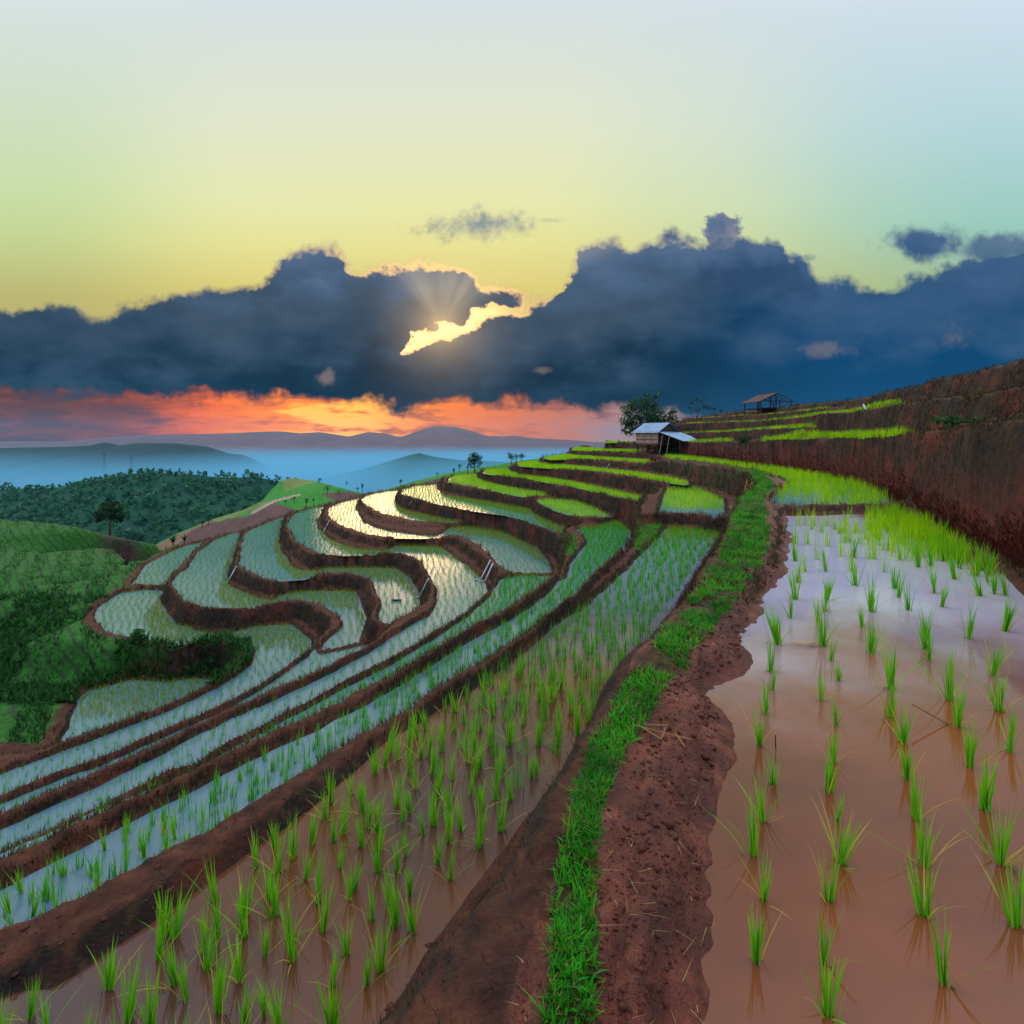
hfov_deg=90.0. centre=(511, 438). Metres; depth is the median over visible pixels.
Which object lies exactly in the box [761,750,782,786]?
rice clump
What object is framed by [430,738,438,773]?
rice clump
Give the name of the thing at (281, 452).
mountains
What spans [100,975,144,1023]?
rice clump
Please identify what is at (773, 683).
rice clump
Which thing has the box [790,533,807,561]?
rice clump
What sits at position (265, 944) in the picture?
rice clump
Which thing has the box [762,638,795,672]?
rice clump
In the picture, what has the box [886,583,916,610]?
rice clump
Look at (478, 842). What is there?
rice clump
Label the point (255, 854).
rice clump
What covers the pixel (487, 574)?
drain pipe
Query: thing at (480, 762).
rice clump
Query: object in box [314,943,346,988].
rice clump
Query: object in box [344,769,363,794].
rice clump
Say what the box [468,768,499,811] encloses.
rice clump
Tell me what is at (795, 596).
rice clump
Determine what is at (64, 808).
paddy water
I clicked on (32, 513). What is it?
woodland
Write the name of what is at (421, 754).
rice clump
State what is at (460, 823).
rice clump
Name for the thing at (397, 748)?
rice clump
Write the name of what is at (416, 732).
rice clump
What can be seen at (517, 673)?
rice clump
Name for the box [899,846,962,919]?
rice clump
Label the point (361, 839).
rice clump
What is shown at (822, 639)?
rice clump
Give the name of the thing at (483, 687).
rice clump
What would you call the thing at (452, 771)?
rice clump
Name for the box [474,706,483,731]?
rice clump
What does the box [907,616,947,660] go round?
rice clump
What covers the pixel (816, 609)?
rice clump
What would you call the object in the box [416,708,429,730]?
rice clump
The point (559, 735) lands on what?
rice clump
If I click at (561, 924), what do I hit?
verge grass
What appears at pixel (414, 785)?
rice clump
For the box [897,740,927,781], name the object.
rice clump
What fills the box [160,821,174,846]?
rice clump
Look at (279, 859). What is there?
rice clump
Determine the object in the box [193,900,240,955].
rice clump
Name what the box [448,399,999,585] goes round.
dense rice
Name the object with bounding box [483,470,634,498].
paddy water
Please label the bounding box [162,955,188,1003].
rice clump
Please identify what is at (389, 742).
rice clump
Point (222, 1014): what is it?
rice clump
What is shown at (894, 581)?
rice clump
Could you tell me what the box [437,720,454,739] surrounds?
rice clump
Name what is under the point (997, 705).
rice clump
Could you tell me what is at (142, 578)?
paddy water
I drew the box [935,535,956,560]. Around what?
rice clump
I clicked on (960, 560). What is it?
rice clump
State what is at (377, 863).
rice clump
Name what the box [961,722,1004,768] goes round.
rice clump
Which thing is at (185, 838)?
rice clump
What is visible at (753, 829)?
rice clump
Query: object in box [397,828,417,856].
rice clump
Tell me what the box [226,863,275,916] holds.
rice clump
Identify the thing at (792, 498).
paddy water
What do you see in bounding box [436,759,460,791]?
rice clump
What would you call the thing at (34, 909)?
rice clump
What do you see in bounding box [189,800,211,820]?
rice clump
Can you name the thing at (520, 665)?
rice clump
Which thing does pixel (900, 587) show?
rice clump
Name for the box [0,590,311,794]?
paddy water
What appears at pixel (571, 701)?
rice clump
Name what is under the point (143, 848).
rice clump
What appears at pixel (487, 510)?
paddy water
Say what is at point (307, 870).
rice clump
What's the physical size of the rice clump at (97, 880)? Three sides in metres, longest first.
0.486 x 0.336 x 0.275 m
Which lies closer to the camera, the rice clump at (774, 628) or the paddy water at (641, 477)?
the rice clump at (774, 628)
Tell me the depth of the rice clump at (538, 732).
5.42 m
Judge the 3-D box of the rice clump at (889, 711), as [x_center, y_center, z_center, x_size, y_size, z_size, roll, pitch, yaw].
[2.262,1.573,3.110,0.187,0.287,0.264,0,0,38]
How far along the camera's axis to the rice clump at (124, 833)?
5.61 m
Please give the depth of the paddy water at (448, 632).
14.52 m
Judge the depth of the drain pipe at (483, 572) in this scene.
22.97 m
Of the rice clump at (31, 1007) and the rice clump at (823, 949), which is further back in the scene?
the rice clump at (31, 1007)
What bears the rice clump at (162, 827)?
on the paddy water at (70, 879)
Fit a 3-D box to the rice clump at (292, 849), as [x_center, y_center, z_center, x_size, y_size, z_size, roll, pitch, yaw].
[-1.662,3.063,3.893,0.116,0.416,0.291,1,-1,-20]
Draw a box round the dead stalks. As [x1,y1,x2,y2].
[636,724,691,747]
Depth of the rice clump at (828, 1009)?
1.51 m
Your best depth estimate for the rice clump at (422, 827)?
4.19 m
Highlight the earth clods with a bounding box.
[0,526,785,1023]
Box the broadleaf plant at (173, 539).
[168,534,179,545]
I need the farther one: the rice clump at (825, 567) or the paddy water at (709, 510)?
the paddy water at (709, 510)
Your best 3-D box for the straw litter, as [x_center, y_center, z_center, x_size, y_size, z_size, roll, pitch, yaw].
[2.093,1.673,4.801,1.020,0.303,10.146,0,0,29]
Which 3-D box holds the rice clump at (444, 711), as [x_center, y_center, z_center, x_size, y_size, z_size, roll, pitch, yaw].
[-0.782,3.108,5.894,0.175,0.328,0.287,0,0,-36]
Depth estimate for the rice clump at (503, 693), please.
6.35 m
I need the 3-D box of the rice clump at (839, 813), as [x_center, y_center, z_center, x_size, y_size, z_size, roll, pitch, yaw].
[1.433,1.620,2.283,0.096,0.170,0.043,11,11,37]
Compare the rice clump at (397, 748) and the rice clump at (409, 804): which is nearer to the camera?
the rice clump at (409, 804)
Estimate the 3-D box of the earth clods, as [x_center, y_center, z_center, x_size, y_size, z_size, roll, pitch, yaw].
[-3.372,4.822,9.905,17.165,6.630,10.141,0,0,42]
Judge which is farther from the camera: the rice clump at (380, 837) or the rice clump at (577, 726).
the rice clump at (577, 726)
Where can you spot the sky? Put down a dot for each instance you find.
(524, 218)
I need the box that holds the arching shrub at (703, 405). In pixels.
[688,397,721,417]
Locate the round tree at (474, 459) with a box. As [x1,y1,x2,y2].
[467,452,483,472]
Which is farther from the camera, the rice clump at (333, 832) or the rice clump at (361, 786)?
the rice clump at (361, 786)
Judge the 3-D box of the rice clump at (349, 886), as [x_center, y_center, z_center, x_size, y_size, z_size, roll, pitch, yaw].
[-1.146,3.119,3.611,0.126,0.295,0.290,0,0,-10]
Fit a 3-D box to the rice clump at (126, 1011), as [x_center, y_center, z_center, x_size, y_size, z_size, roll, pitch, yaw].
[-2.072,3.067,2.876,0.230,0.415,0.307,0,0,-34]
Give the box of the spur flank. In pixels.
[384,458,540,490]
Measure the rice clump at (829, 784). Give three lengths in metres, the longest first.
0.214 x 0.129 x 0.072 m
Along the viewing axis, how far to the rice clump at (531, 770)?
4.88 m
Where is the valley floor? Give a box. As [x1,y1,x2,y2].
[279,442,603,479]
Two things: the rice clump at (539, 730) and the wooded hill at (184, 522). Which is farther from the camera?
the wooded hill at (184, 522)
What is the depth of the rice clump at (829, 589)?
5.36 m
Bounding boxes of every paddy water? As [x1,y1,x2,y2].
[0,507,487,851]
[0,523,630,928]
[0,529,718,1023]
[0,576,548,857]
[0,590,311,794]
[0,644,368,811]
[61,679,210,740]
[133,542,203,584]
[172,533,366,650]
[238,517,419,623]
[328,498,551,572]
[362,490,456,522]
[401,484,562,532]
[449,474,544,496]
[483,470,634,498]
[517,464,688,484]
[537,500,610,517]
[659,489,725,517]
[674,458,890,505]
[701,514,1023,1023]
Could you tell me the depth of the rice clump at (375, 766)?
4.96 m
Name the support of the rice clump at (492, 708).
on the paddy water at (436, 913)
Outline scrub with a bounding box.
[0,587,257,704]
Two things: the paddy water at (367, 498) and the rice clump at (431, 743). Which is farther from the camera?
the paddy water at (367, 498)
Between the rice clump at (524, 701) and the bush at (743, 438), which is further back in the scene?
the bush at (743, 438)
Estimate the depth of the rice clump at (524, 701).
6.07 m
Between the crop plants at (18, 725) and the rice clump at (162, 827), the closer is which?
the rice clump at (162, 827)
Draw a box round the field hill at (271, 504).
[156,478,362,549]
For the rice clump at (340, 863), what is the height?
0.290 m
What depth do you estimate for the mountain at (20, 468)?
933.27 m
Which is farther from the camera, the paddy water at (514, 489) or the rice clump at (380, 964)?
the paddy water at (514, 489)
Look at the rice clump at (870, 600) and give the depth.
5.02 m
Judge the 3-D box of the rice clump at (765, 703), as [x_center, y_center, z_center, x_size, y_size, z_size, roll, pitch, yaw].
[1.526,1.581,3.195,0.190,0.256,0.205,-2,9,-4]
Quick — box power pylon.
[102,452,106,469]
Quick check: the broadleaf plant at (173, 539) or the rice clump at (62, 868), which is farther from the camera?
the broadleaf plant at (173, 539)
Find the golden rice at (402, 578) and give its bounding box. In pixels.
[73,491,719,720]
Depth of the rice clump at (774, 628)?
4.22 m
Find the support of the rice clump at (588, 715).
on the paddy water at (436, 913)
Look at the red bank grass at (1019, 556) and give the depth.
9.99 m
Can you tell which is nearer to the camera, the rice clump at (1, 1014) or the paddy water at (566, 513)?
the rice clump at (1, 1014)
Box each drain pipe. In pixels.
[474,560,490,580]
[478,563,493,581]
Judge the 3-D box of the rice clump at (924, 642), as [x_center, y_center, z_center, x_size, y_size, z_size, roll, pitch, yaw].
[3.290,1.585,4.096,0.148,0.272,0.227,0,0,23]
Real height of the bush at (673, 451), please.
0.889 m
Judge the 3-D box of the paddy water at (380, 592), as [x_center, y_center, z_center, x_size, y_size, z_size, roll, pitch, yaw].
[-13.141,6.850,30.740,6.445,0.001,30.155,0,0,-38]
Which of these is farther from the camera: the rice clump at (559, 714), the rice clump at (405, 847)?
the rice clump at (559, 714)
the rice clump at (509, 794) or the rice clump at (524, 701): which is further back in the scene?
the rice clump at (524, 701)
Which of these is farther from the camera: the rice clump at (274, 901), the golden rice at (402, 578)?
the golden rice at (402, 578)
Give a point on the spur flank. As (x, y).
(431, 479)
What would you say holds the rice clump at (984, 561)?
on the paddy water at (882, 937)
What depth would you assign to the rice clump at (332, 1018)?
2.80 m
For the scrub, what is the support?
on the terraced hillside
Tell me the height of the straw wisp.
0.046 m
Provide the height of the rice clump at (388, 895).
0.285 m
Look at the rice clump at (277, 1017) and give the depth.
2.81 m
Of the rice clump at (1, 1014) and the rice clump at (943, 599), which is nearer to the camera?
the rice clump at (1, 1014)
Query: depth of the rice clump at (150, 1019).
2.80 m
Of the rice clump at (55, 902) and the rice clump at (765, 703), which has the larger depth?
the rice clump at (55, 902)
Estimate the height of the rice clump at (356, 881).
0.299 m
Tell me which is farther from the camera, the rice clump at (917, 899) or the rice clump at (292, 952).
the rice clump at (292, 952)
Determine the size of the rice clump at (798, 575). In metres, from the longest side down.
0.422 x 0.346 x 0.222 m
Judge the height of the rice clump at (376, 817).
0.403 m
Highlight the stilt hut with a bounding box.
[631,422,695,455]
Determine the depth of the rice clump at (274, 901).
3.48 m
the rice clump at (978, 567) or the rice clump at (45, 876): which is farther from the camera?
the rice clump at (978, 567)
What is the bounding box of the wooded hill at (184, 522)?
[0,473,276,543]
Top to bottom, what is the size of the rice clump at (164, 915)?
0.401 m
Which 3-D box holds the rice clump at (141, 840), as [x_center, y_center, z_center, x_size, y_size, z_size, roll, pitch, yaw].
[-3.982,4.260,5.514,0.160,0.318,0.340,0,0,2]
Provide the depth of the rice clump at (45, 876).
4.93 m
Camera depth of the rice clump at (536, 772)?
4.96 m
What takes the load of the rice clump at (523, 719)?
on the paddy water at (436, 913)
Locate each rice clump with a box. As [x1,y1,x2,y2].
[0,884,22,912]
[0,990,22,1023]
[0,997,16,1023]
[1,905,13,925]
[2,973,61,1022]
[4,867,23,896]
[15,880,43,916]
[22,852,52,896]
[35,985,81,1023]
[50,883,75,907]
[51,851,71,881]
[81,999,98,1023]
[84,849,121,888]
[86,934,146,991]
[88,828,113,850]
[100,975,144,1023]
[113,813,132,841]
[113,837,130,872]
[114,940,198,997]
[118,933,164,1023]
[121,826,138,856]
[136,821,154,848]
[136,830,148,858]
[138,868,202,936]
[138,961,160,1023]
[155,904,188,961]
[157,800,179,835]
[157,881,193,941]
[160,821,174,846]
[162,835,175,849]
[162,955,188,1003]
[164,814,178,839]
[165,997,209,1023]
[177,824,199,842]
[183,858,218,901]
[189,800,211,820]
[189,895,224,945]
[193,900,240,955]
[194,918,232,972]
[206,888,247,955]
[207,982,261,1023]
[209,927,270,1014]
[221,800,238,818]
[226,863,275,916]
[226,923,257,983]
[232,853,299,918]
[238,972,263,1023]
[247,830,261,868]
[249,830,302,875]
[255,967,301,1023]
[255,976,277,1019]
[258,915,286,958]
[260,860,297,902]
[264,809,301,849]
[273,909,322,976]
[278,883,325,946]
[282,847,316,885]
[286,812,300,859]
[288,968,357,1023]
[292,844,327,904]
[304,873,360,934]
[305,766,352,806]
[306,791,330,820]
[308,814,320,845]
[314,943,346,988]
[315,907,354,956]
[324,810,353,842]
[332,784,386,813]
[332,838,350,868]
[339,807,387,848]
[340,787,365,834]
[342,867,355,900]
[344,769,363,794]
[349,856,366,892]
[352,880,378,921]
[353,780,364,801]
[361,913,414,973]
[361,943,398,990]
[364,785,392,828]
[365,791,394,833]
[366,822,412,883]
[368,746,385,775]
[373,817,397,850]
[378,868,400,929]
[379,739,397,768]
[381,867,406,904]
[383,785,430,814]
[386,715,404,752]
[388,762,416,807]
[389,838,404,872]
[390,874,430,950]
[393,735,417,759]
[397,738,420,768]
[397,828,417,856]
[398,709,416,748]
[399,786,418,822]
[400,727,439,759]
[404,779,445,826]
[404,861,422,896]
[406,809,424,837]
[407,749,427,772]
[407,761,429,789]
[410,708,419,737]
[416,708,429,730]
[426,721,435,753]
[429,773,442,799]
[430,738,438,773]
[431,775,457,814]
[432,828,449,866]
[432,833,473,880]
[434,695,447,715]
[436,722,445,751]
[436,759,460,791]
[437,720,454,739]
[438,786,464,831]
[439,750,464,780]
[441,784,464,843]
[448,688,463,712]
[455,725,493,764]
[461,763,475,796]
[463,734,486,768]
[463,826,483,849]
[466,741,482,776]
[466,795,488,842]
[467,720,476,749]
[468,669,489,696]
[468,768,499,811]
[469,688,494,717]
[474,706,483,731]
[482,767,500,800]
[485,718,493,746]
[493,739,519,783]
[495,716,533,742]
[495,789,526,832]
[496,717,525,746]
[498,673,515,699]
[500,743,508,769]
[501,709,515,729]
[503,762,527,801]
[511,656,524,677]
[515,688,528,712]
[518,650,528,673]
[518,704,527,727]
[518,720,564,747]
[523,758,552,779]
[526,674,545,700]
[529,752,557,774]
[534,681,550,711]
[536,713,552,744]
[538,704,549,728]
[541,674,564,705]
[543,719,563,745]
[555,701,563,723]
[558,661,579,691]
[564,686,587,713]
[564,700,581,728]
[566,682,584,703]
[572,702,581,736]
[579,692,595,723]
[706,794,760,857]
[735,772,803,822]
[738,702,783,745]
[738,848,790,918]
[746,595,790,645]
[747,896,781,965]
[756,664,777,689]
[756,673,771,713]
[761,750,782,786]
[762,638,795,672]
[777,567,803,599]
[777,592,793,618]
[789,558,808,582]
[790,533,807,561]
[797,950,848,1023]
[804,669,843,701]
[808,786,871,876]
[809,547,828,571]
[810,847,847,902]
[812,595,822,620]
[812,602,842,646]
[816,726,854,762]
[816,904,855,966]
[817,587,832,610]
[821,634,838,660]
[822,572,851,599]
[823,752,838,793]
[825,696,853,725]
[829,793,846,821]
[833,657,844,680]
[841,535,863,557]
[841,554,865,585]
[857,600,884,626]
[859,571,902,611]
[859,616,890,653]
[861,624,923,689]
[866,804,965,867]
[867,669,902,717]
[883,702,915,744]
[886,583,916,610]
[887,564,917,588]
[888,570,906,596]
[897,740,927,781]
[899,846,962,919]
[904,538,923,566]
[905,759,957,821]
[906,640,977,700]
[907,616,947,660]
[911,604,934,639]
[911,618,930,648]
[919,531,936,565]
[919,557,943,593]
[925,896,995,988]
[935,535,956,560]
[935,680,991,727]
[940,584,957,606]
[943,546,965,579]
[949,546,965,568]
[955,565,996,596]
[956,791,1023,868]
[958,601,976,638]
[959,548,988,574]
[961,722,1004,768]
[963,704,1023,752]
[970,846,1023,928]
[971,544,989,570]
[974,668,1022,711]
[974,744,999,812]
[975,634,1015,676]
[977,546,1003,574]
[982,561,998,582]
[988,568,999,593]
[991,570,1009,595]
[1000,592,1023,631]
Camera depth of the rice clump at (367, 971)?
3.05 m
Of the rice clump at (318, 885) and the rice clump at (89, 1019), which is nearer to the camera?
the rice clump at (89, 1019)
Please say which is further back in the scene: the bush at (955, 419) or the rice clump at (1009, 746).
the bush at (955, 419)
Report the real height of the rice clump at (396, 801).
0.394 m
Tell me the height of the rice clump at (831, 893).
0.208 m
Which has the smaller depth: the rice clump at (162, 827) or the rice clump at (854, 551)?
the rice clump at (162, 827)
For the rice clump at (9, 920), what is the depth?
4.58 m
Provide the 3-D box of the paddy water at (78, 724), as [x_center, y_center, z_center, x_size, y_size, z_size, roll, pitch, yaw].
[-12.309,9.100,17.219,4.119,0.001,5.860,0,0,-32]
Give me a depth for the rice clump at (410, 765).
4.98 m
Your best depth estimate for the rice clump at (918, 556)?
6.77 m
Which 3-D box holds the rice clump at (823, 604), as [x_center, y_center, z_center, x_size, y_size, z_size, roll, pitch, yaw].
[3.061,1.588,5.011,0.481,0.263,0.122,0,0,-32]
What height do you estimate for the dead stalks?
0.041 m
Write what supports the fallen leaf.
on the paddy water at (882, 937)
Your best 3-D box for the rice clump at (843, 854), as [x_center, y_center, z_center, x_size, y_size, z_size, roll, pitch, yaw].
[1.282,1.588,2.049,0.243,0.243,0.395,10,7,40]
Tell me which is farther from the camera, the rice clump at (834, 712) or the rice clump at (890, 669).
the rice clump at (890, 669)
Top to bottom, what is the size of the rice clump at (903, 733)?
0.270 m
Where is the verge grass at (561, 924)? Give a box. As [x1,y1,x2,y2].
[519,468,775,1023]
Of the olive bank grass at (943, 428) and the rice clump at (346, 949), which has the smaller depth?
the rice clump at (346, 949)
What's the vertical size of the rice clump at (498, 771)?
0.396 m
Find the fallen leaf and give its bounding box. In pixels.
[912,704,948,724]
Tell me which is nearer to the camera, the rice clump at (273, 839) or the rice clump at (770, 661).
the rice clump at (770, 661)
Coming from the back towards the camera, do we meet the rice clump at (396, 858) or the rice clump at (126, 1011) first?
the rice clump at (396, 858)
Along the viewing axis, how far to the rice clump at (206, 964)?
3.14 m
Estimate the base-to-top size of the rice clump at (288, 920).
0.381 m
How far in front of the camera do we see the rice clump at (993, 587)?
5.59 m
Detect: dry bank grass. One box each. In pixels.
[635,359,1023,538]
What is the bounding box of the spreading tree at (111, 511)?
[93,500,126,535]
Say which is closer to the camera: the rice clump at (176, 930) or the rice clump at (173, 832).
the rice clump at (176, 930)
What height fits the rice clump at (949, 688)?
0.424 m
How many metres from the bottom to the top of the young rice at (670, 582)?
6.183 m
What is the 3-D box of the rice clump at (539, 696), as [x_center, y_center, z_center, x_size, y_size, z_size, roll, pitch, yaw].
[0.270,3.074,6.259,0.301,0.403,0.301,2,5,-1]
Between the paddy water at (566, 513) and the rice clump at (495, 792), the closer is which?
the rice clump at (495, 792)
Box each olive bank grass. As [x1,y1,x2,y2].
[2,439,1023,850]
[673,357,1023,459]
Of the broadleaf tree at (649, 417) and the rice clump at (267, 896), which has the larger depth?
the broadleaf tree at (649, 417)
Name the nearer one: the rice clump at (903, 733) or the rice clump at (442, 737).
the rice clump at (903, 733)
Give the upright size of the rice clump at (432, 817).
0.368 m
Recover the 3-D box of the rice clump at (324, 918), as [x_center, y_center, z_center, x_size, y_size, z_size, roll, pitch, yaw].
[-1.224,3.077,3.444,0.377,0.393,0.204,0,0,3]
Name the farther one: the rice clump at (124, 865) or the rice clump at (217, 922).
the rice clump at (124, 865)
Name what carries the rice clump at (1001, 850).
on the paddy water at (882, 937)
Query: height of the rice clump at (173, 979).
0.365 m
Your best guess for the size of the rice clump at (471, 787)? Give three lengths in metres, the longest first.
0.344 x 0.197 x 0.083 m
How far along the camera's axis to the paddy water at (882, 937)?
2.37 m
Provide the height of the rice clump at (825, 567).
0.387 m
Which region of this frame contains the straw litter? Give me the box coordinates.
[507,537,790,1023]
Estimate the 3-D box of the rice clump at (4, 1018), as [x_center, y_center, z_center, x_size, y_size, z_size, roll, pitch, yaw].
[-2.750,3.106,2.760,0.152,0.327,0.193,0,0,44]
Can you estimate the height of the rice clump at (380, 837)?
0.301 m
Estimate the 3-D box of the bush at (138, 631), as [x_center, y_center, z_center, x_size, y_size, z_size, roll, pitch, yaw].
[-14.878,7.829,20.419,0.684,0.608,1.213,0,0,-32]
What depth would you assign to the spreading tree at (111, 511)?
54.77 m
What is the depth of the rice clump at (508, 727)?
5.71 m
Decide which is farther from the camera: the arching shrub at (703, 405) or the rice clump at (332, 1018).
the arching shrub at (703, 405)
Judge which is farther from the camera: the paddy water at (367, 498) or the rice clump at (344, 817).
the paddy water at (367, 498)
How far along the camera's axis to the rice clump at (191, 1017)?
2.69 m
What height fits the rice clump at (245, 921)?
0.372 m
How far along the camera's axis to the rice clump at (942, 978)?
1.60 m
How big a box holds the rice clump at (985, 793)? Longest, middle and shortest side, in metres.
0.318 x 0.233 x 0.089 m
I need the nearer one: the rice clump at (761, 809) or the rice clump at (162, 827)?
the rice clump at (761, 809)
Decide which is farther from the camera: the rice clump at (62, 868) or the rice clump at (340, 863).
the rice clump at (62, 868)
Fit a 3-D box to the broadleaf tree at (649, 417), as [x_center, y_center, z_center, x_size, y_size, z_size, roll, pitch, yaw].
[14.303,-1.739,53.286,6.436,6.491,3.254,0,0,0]
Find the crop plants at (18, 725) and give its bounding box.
[0,518,165,743]
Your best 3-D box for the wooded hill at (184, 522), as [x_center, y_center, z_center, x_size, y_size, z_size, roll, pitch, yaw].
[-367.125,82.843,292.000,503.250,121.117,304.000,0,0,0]
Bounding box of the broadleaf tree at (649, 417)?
[618,391,678,450]
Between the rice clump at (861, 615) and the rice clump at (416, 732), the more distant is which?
the rice clump at (416, 732)
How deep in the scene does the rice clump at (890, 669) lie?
3.46 m
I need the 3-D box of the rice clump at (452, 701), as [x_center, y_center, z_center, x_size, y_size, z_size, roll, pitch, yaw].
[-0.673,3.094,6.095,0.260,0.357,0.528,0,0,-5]
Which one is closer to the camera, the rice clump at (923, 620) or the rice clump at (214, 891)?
the rice clump at (214, 891)
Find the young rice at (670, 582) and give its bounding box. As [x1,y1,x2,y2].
[0,484,715,918]
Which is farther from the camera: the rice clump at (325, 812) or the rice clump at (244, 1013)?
the rice clump at (325, 812)
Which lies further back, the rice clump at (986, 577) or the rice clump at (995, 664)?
the rice clump at (986, 577)
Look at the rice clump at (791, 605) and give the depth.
4.83 m
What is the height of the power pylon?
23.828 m
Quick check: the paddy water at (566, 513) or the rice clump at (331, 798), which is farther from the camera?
the paddy water at (566, 513)
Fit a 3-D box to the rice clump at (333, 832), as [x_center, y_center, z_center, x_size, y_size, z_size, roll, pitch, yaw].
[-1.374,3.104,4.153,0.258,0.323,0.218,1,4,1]
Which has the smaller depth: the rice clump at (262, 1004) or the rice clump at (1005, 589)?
the rice clump at (262, 1004)
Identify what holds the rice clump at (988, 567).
on the paddy water at (882, 937)
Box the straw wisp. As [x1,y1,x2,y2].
[786,637,833,645]
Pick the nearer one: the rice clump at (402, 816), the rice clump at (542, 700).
the rice clump at (402, 816)
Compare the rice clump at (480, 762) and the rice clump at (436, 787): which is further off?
the rice clump at (480, 762)
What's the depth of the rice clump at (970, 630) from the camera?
4.33 m
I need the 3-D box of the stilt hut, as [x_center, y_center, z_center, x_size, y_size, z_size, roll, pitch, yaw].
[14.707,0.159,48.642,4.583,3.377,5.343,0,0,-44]
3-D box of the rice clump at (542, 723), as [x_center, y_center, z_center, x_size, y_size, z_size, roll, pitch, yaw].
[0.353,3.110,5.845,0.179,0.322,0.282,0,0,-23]
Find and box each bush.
[128,628,145,642]
[669,447,678,453]
[739,435,753,442]
[930,414,982,428]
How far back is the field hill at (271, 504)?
143.42 m
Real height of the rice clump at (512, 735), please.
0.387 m
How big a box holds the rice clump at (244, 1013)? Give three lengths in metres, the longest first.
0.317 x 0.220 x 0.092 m
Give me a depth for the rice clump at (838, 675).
3.59 m
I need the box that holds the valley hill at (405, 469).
[313,453,510,493]
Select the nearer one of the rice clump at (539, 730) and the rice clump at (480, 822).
the rice clump at (480, 822)
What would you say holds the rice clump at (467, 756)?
on the paddy water at (436, 913)
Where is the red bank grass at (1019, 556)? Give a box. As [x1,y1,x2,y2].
[675,443,1023,567]
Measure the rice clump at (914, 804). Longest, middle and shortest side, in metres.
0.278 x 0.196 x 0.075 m
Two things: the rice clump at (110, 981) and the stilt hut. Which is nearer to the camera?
the rice clump at (110, 981)
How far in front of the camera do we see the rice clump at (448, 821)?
4.11 m
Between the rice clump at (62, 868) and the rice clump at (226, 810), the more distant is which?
the rice clump at (226, 810)
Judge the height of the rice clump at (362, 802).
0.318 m
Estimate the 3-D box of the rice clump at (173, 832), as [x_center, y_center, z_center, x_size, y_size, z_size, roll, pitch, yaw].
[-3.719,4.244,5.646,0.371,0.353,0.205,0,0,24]
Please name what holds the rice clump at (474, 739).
on the paddy water at (436, 913)
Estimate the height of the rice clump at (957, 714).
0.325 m
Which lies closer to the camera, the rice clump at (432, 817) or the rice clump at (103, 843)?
the rice clump at (432, 817)
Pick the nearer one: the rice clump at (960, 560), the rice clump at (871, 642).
the rice clump at (871, 642)
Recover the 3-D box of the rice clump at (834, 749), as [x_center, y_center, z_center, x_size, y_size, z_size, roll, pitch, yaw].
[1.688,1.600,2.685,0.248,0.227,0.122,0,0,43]
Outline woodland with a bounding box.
[0,467,278,543]
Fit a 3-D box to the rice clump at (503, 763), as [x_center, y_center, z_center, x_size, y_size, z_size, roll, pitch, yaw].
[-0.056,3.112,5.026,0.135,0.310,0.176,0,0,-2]
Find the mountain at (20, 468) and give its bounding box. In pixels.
[0,442,285,489]
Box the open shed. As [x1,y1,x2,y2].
[741,392,794,414]
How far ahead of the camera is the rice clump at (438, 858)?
3.92 m
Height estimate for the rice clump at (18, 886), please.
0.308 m
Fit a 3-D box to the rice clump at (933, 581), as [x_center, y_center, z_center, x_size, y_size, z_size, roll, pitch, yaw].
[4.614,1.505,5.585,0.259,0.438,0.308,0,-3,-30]
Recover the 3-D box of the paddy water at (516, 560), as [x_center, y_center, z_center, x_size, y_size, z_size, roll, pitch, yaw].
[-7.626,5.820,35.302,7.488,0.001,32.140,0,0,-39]
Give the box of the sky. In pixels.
[0,0,1023,441]
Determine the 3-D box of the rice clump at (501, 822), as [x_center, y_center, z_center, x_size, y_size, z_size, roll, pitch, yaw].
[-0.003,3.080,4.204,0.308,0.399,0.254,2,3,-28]
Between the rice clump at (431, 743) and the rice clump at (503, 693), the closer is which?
the rice clump at (431, 743)
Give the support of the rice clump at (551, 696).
on the paddy water at (436, 913)
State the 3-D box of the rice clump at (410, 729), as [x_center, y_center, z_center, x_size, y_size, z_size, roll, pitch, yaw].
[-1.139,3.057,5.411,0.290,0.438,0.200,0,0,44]
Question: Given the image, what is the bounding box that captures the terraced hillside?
[0,360,1023,1023]
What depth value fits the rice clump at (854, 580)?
5.93 m
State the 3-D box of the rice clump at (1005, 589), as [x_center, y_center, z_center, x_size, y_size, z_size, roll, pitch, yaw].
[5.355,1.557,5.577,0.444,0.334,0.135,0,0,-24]
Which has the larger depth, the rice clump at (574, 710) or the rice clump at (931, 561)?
the rice clump at (931, 561)
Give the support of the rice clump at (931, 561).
on the paddy water at (882, 937)
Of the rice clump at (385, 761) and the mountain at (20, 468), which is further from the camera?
the mountain at (20, 468)
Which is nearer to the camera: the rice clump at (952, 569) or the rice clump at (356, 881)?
the rice clump at (356, 881)
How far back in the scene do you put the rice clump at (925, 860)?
2.04 m
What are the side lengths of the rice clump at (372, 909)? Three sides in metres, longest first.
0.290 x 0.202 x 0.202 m
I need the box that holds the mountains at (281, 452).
[0,426,604,473]
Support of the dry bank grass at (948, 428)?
on the terraced hillside

